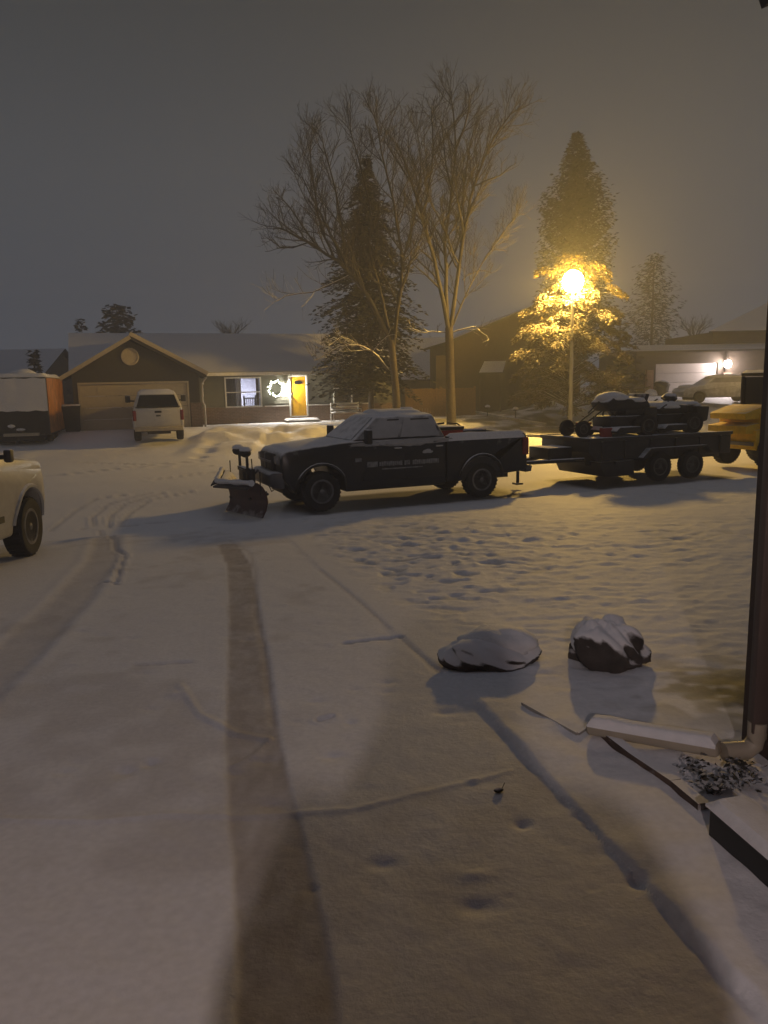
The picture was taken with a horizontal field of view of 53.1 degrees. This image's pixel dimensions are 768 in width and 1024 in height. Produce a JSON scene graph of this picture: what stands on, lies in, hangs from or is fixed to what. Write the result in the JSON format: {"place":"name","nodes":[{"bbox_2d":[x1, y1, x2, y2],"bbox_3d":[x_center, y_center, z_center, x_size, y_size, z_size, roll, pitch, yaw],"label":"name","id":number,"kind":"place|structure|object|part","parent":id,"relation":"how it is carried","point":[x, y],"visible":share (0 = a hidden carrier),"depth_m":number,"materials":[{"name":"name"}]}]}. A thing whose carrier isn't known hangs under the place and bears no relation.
{"place":"outdoors","nodes":[
{"label":"outdoors","id":0,"kind":"place"},
{"bbox_2d":[95,304,142,395],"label":"round tree","id":1,"kind":"object","parent":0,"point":[119,322],"visible":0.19,"depth_m":60.03,"materials":[{"name":"green plant"}]},
{"bbox_2d":[53,407,231,455],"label":"driveway","id":2,"kind":"structure","parent":0,"point":[104,442],"depth_m":31.52,"materials":[{"name":"white snow"}]},
{"bbox_2d":[61,404,80,431],"bbox_3d":[-14.084,-4.248,34.717,0.800,1.220,0.820,-5,10,-20],"label":"wheelie bin","id":3,"kind":"object","parent":2,"relation":"on","point":[71,414],"visible":0.98,"depth_m":34.40,"materials":[{"name":"plastic"}]},
{"bbox_2d":[125,389,185,440],"bbox_3d":[-9.845,-4.311,33.354,2.600,1.978,6.225,-4,13,-17],"label":"pickup truck","id":4,"kind":"object","parent":2,"relation":"on","point":[157,411],"visible":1,"depth_m":30.66,"materials":[{"name":"white paint"}]},
{"bbox_3d":[-9.015,-4.429,30.580,1.615,0.451,0.163,-4,10,-17],"label":"canopy window","id":5,"kind":"part","parent":4,"relation":"part of","materials":[{"name":"black glass"}]},
{"bbox_2d":[0,385,739,457],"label":"yard","id":6,"kind":"structure","parent":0,"point":[262,434],"depth_m":36.63,"materials":[{"name":"white snow"}]},
{"bbox_2d":[0,369,64,444],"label":"cargo trailer","id":7,"kind":"object","parent":6,"relation":"on","point":[31,402],"visible":0.74,"depth_m":30.47,"materials":[{"name":"metal"}]},
{"bbox_3d":[-14.488,-4.158,30.351,2.240,2.200,0.014,-4,10,-15],"label":"rear door","id":8,"kind":"part","parent":7,"relation":"part of","materials":[{"name":"plastic"}]},
{"bbox_2d":[26,349,42,372],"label":"fir","id":9,"kind":"object","parent":6,"relation":"on","point":[35,361],"visible":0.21,"depth_m":45.02,"materials":[{"name":"green plant"}]},
{"bbox_2d":[0,348,85,408],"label":"distant house","id":10,"kind":"structure","parent":6,"relation":"on","point":[55,361],"depth_m":52.04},
{"bbox_2d":[73,319,87,396],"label":"thin shrub","id":11,"kind":"object","parent":6,"relation":"on","point":[81,326],"visible":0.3,"depth_m":56.47,"materials":[{"name":"green plant"}]},
{"bbox_2d":[59,332,402,430],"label":"ranch house","id":12,"kind":"structure","parent":6,"relation":"on","point":[214,378],"depth_m":39.02,"materials":[{"name":"brown"}]},
{"bbox_2d":[79,383,188,430],"bbox_3d":[-11.625,-4.919,36.007,4.750,2.128,0.050,-5,10,-20],"label":"garage door","id":13,"kind":"structure","parent":12,"relation":"in","point":[97,407],"depth_m":35.65,"materials":[{"name":"beige metal"}]},
{"bbox_2d":[224,377,262,407],"bbox_3d":[-7.173,-6.086,39.122,1.860,1.550,0.375,-5,10,-20],"label":"window","id":14,"kind":"structure","parent":12,"relation":"in","point":[233,399],"depth_m":39.12,"materials":[{"name":"white"}]},
{"bbox_2d":[243,395,256,405],"bbox_3d":[-6.982,-5.528,39.985,0.660,1.060,0.500,-5,10,-20],"label":"chair","id":15,"kind":"object","parent":12,"relation":"in","point":[252,398],"visible":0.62,"depth_m":39.84,"materials":[{"name":"plastic"}]},
{"bbox_2d":[267,380,284,396],"bbox_3d":[-5.554,-6.354,39.478,0.897,0.885,0.200,-5,10,-20],"label":"wreath","id":16,"kind":"object","parent":12,"relation":"attached to","point":[270,385],"visible":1,"depth_m":39.43,"materials":[{"name":"white"}]},
{"bbox_2d":[288,375,308,416],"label":"front door","id":17,"kind":"structure","parent":12,"relation":"in","point":[298,389],"depth_m":40.02,"materials":[{"name":"yellow wood"}]},
{"bbox_2d":[333,388,367,403],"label":"window","id":18,"kind":"structure","parent":12,"relation":"in","point":[357,396],"depth_m":41.01,"materials":[{"name":"grey glass"}]},
{"bbox_2d":[213,318,250,333],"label":"bare tree","id":19,"kind":"object","parent":6,"relation":"on","point":[223,330],"visible":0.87,"depth_m":64.10,"materials":[{"name":"brown plant"}]},
{"bbox_2d":[330,402,361,421],"bbox_3d":[-1.948,-5.147,39.497,1.539,0.954,0.569,-5,10,-20],"label":"garden bench","id":20,"kind":"object","parent":6,"relation":"on","point":[343,410],"visible":0.93,"depth_m":39.51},
{"bbox_2d":[238,78,454,407],"bbox_3d":[-1.590,-11.336,34.753,9.672,15.462,4.880,-3,10,-11],"label":"bare tree","id":21,"kind":"object","parent":6,"relation":"on","point":[342,260],"visible":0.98,"depth_m":34.37,"materials":[{"name":"brown plant"}]},
{"bbox_2d":[306,154,436,408],"bbox_3d":[-0.705,-10.937,38.445,6.342,12.866,6.593,3,10,22],"label":"spruce tree","id":22,"kind":"object","parent":6,"relation":"on","point":[368,380],"visible":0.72,"depth_m":37.84,"materials":[{"name":"green plant"}]},
{"bbox_2d":[378,337,444,407],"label":"snowy roofed house","id":23,"kind":"structure","parent":6,"relation":"on","point":[421,358],"depth_m":58.20,"materials":[{"name":"brown"}]},
{"bbox_2d":[405,386,475,415],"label":"board fence","id":24,"kind":"object","parent":6,"relation":"on","point":[437,407],"visible":0.63,"depth_m":43.36,"materials":[{"name":"brown wood"}]},
{"bbox_2d":[365,56,544,424],"bbox_3d":[3.451,-12.365,35.988,8.448,16.831,4.162,-2,9,-8],"label":"bare tree","id":25,"kind":"object","parent":6,"relation":"on","point":[449,346],"visible":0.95,"depth_m":35.31,"materials":[{"name":"brown plant"}]},
{"bbox_2d":[424,306,580,413],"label":"two storey house","id":26,"kind":"structure","parent":6,"relation":"on","point":[487,371],"depth_m":45.40,"materials":[{"name":"brown"}]},
{"bbox_2d":[508,378,524,397],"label":"window","id":27,"kind":"structure","parent":26,"relation":"in","point":[522,378],"depth_m":45.74,"materials":[{"name":"brown"}]},
{"bbox_2d":[476,411,546,426],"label":"garden kerb","id":28,"kind":"structure","parent":6,"relation":"on","point":[517,419],"depth_m":38.52,"materials":[{"name":"concrete"}]},
{"bbox_2d":[520,426,559,429],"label":"path kerb","id":29,"kind":"structure","parent":6,"relation":"on","point":[541,428],"depth_m":36.43,"materials":[{"name":"concrete"}]},
{"bbox_2d":[507,251,634,418],"bbox_3d":[8.960,-8.488,36.910,6.132,7.876,5.784,2,10,20],"label":"pine tree","id":30,"kind":"object","parent":6,"relation":"on","point":[553,337],"visible":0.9,"depth_m":36.13,"materials":[{"name":"green plant"}]},
{"bbox_2d":[563,270,583,432],"bbox_3d":[8.471,-7.148,34.727,0.920,7.266,0.906,-1,9,0],"label":"street lamp","id":31,"kind":"object","parent":6,"relation":"on","point":[573,280],"visible":0.92,"depth_m":34.33,"materials":[{"name":"metal"}]},
{"bbox_2d":[531,131,619,366],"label":"spruce tree","id":32,"kind":"object","parent":6,"relation":"on","point":[580,204],"visible":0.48,"depth_m":44.21,"materials":[{"name":"green plant"}]},
{"bbox_2d":[582,320,650,412],"bbox_3d":[12.076,-7.410,39.305,3.098,4.649,3.299,-9,13,-41],"label":"pine tree","id":33,"kind":"object","parent":6,"relation":"on","point":[620,364],"visible":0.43,"depth_m":39.02,"materials":[{"name":"green plant"}]},
{"bbox_2d":[645,389,657,395],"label":"snowy shrub","id":34,"kind":"object","parent":6,"relation":"on","point":[651,392],"visible":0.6,"depth_m":44.75,"materials":[{"name":"white snow"}]},
{"bbox_2d":[621,251,687,348],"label":"spruce tree","id":35,"kind":"object","parent":6,"relation":"on","point":[652,334],"visible":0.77,"depth_m":56.16,"materials":[{"name":"green plant"}]},
{"bbox_2d":[654,380,669,395],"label":"flower pot","id":36,"kind":"object","parent":6,"relation":"on","point":[661,387],"visible":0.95,"depth_m":44.66,"materials":[{"name":"plastic"}]},
{"bbox_2d":[599,303,767,392],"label":"garage house","id":37,"kind":"structure","parent":6,"relation":"on","point":[738,342],"depth_m":46.39,"materials":[{"name":"grey"}]},
{"bbox_2d":[655,363,716,392],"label":"garage door","id":38,"kind":"structure","parent":37,"relation":"in","point":[680,374],"depth_m":46.41,"materials":[{"name":"white metal"}]},
{"bbox_2d":[723,359,730,368],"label":"garage light","id":39,"kind":"object","parent":37,"relation":"attached to","point":[727,364],"visible":1,"depth_m":45.73,"materials":[{"name":"glass"}]},
{"bbox_2d":[675,313,713,335],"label":"bare tree","id":40,"kind":"object","parent":6,"relation":"on","point":[693,328],"visible":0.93,"depth_m":64.28,"materials":[{"name":"brown plant"}]},
{"bbox_2d":[672,374,741,402],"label":"sedan","id":41,"kind":"object","parent":6,"relation":"on","point":[718,385],"visible":0.63,"depth_m":41.50,"materials":[{"name":"silver metal"}]},
{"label":"side window","id":42,"kind":"part","parent":41,"relation":"part of","materials":[{"name":"grey glass"}]},
{"bbox_2d":[0,429,757,544],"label":"street","id":43,"kind":"structure","parent":0,"point":[94,496],"depth_m":18.80,"materials":[{"name":"white snow"}]},
{"bbox_2d":[211,444,274,517],"bbox_3d":[-3.047,-0.729,16.217,1.250,1.342,2.797,-9,12,-39],"label":"snow plow","id":44,"kind":"object","parent":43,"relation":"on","point":[248,495],"visible":0.99,"depth_m":15.69,"materials":[{"name":"metal"}]},
{"bbox_2d":[253,407,531,511],"bbox_3d":[0.222,-1.333,17.478,6.207,2.068,2.600,-5,10,-23],"label":"pickup truck","id":45,"kind":"object","parent":43,"relation":"on","point":[374,449],"visible":1,"depth_m":16.59,"materials":[{"name":"black paint"}]},
{"bbox_3d":[-0.004,-1.101,16.371,0.960,0.825,0.061,-5,10,-23],"label":"door","id":46,"kind":"part","parent":45,"relation":"part of","materials":[{"name":"black paint"}]},
{"bbox_3d":[-0.002,-1.783,16.402,0.939,0.392,0.181,-5,10,-23],"label":"window","id":47,"kind":"part","parent":45,"relation":"part of","materials":[{"name":"grey glass"}]},
{"bbox_3d":[0.744,-1.849,16.715,0.940,0.392,0.181,-5,10,-23],"label":"window","id":48,"kind":"part","parent":45,"relation":"part of","materials":[{"name":"grey glass"}]},
{"bbox_3d":[0.906,-1.183,16.753,0.960,0.825,0.061,-5,10,-23],"label":"door","id":49,"kind":"part","parent":45,"relation":"part of","materials":[{"name":"black paint"}]},
{"bbox_2d":[437,422,460,425],"bbox_3d":[1.515,-1.829,18.819,0.864,0.742,0.041,-5,10,-23],"label":"handle rack","id":50,"kind":"object","parent":45,"relation":"on","point":[450,423],"visible":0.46,"depth_m":18.80,"materials":[{"name":"metal"}]},
{"bbox_2d":[438,425,463,435],"bbox_3d":[1.457,-1.694,18.259,0.600,0.700,0.790,-5,10,-23],"label":"tool box","id":51,"kind":"object","parent":45,"relation":"on","point":[446,429],"visible":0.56,"depth_m":17.88,"materials":[{"name":"red plastic"}]},
{"bbox_2d":[526,434,539,436],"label":"street kerb","id":52,"kind":"structure","parent":43,"relation":"on","point":[532,435],"depth_m":33.51,"materials":[{"name":"concrete"}]},
{"bbox_2d":[512,430,732,484],"bbox_3d":[5.481,-1.408,19.774,7.103,1.157,2.320,-5,10,-23],"label":"flatbed trailer","id":53,"kind":"object","parent":43,"relation":"on","point":[594,454],"visible":0.9,"depth_m":19.19,"materials":[{"name":"metal"}]},
{"bbox_2d":[559,410,601,436],"bbox_3d":[5.106,-2.290,19.474,1.099,0.743,0.800,-5,10,-23],"label":"spreader cart","id":54,"kind":"object","parent":53,"relation":"on","point":[582,428],"visible":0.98,"depth_m":19.40,"materials":[{"name":"rubber"}]},
{"bbox_2d":[599,424,611,436],"bbox_3d":[5.480,-2.015,18.996,0.285,0.333,0.180,-5,10,-23],"label":"fuel can","id":55,"kind":"object","parent":53,"relation":"on","point":[605,431],"visible":0.98,"depth_m":18.93,"materials":[{"name":"red plastic"}]},
{"bbox_2d":[588,391,657,435],"bbox_3d":[5.839,-2.494,19.517,2.141,1.125,1.426,-5,10,-23],"label":"snowmobile","id":56,"kind":"object","parent":53,"relation":"on","point":[633,413],"visible":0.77,"depth_m":19.23,"materials":[{"name":"plastic"}]},
{"bbox_2d":[648,392,708,433],"bbox_3d":[7.526,-2.628,20.337,1.897,1.056,1.426,-5,10,-23],"label":"snowmobile","id":57,"kind":"object","parent":53,"relation":"on","point":[686,416],"visible":0.65,"depth_m":19.92,"materials":[{"name":"plastic"}]},
{"bbox_2d":[708,370,763,464],"bbox_3d":[11.166,-2.725,22.050,3.584,2.692,1.760,-5,10,-23],"label":"wheel loader","id":58,"kind":"object","parent":43,"relation":"on","point":[742,420],"visible":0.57,"depth_m":21.58,"materials":[{"name":"yellow paint"}]},
{"bbox_2d":[0,521,767,1023],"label":"driveway","id":59,"kind":"structure","parent":0,"point":[254,773],"depth_m":3.00,"materials":[{"name":"white snow"}]},
{"bbox_2d":[0,449,44,556],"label":"pickup truck","id":60,"kind":"object","parent":59,"relation":"on","point":[22,497],"visible":1,"depth_m":10.43,"materials":[{"name":"white paint"}]},
{"bbox_2d":[494,783,504,792],"bbox_3d":[0.486,1.159,3.224,0.054,0.037,0.025,-5,10,-23],"label":"fallen leaf","id":61,"kind":"object","parent":59,"relation":"on","point":[498,789],"visible":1,"depth_m":3.22,"materials":[{"name":"brown plant"}]},
{"bbox_2d":[0,0,767,396],"label":"sky","id":62,"kind":"structure","parent":0,"point":[135,135],"materials":[{"name":"grey"}]},
{"bbox_2d":[266,478,767,1020],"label":"lawn","id":63,"kind":"structure","parent":0,"point":[666,570],"depth_m":5.93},
{"bbox_2d":[437,624,541,671],"bbox_3d":[0.684,0.891,4.995,0.684,0.257,0.540,-1,9,0],"label":"boulder","id":64,"kind":"object","parent":63,"relation":"on","point":[495,648],"visible":0.94,"depth_m":4.86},
{"bbox_2d":[521,702,585,734],"bbox_3d":[0.911,1.068,3.957,0.166,0.094,0.481,-5,10,-23],"label":"splash board","id":65,"kind":"object","parent":63,"relation":"on","point":[540,713],"visible":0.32,"depth_m":3.88,"materials":[{"name":"concrete"}]},
{"bbox_2d":[568,613,651,673],"bbox_3d":[1.419,0.858,4.815,0.500,0.410,0.449,-1,9,0],"label":"boulder","id":66,"kind":"object","parent":63,"relation":"on","point":[611,643],"visible":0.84,"depth_m":4.69,"materials":[{"name":"grey stone"}]},
{"bbox_2d":[586,714,720,756],"bbox_3d":[1.230,1.023,3.541,0.600,0.133,0.092,6,12,36],"label":"downspout extension","id":67,"kind":"object","parent":63,"relation":"on","point":[678,739],"visible":1,"depth_m":3.49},
{"bbox_2d":[601,735,708,810],"bbox_3d":[1.147,1.121,3.330,0.064,0.144,0.803,-3,10,-12],"label":"bed border","id":68,"kind":"object","parent":63,"relation":"on","point":[685,791],"visible":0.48,"depth_m":3.23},
{"bbox_2d":[674,753,767,794],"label":"ground cover","id":69,"kind":"object","parent":63,"relation":"on","point":[718,781],"visible":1,"depth_m":3.12,"materials":[{"name":"green plant"}]},
{"bbox_2d":[705,795,767,886],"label":"edging block","id":70,"kind":"structure","parent":63,"relation":"on","point":[738,828],"depth_m":2.61,"materials":[{"name":"concrete"}]},
{"bbox_2d":[742,0,767,759],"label":"home wall","id":71,"kind":"structure","parent":63,"relation":"on","point":[764,751],"depth_m":3.42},
{"bbox_2d":[720,391,767,760],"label":"downspout","id":72,"kind":"object","parent":71,"relation":"attached to","point":[750,745],"visible":0.98,"depth_m":3.28,"materials":[{"name":"brown metal"}]}
]}

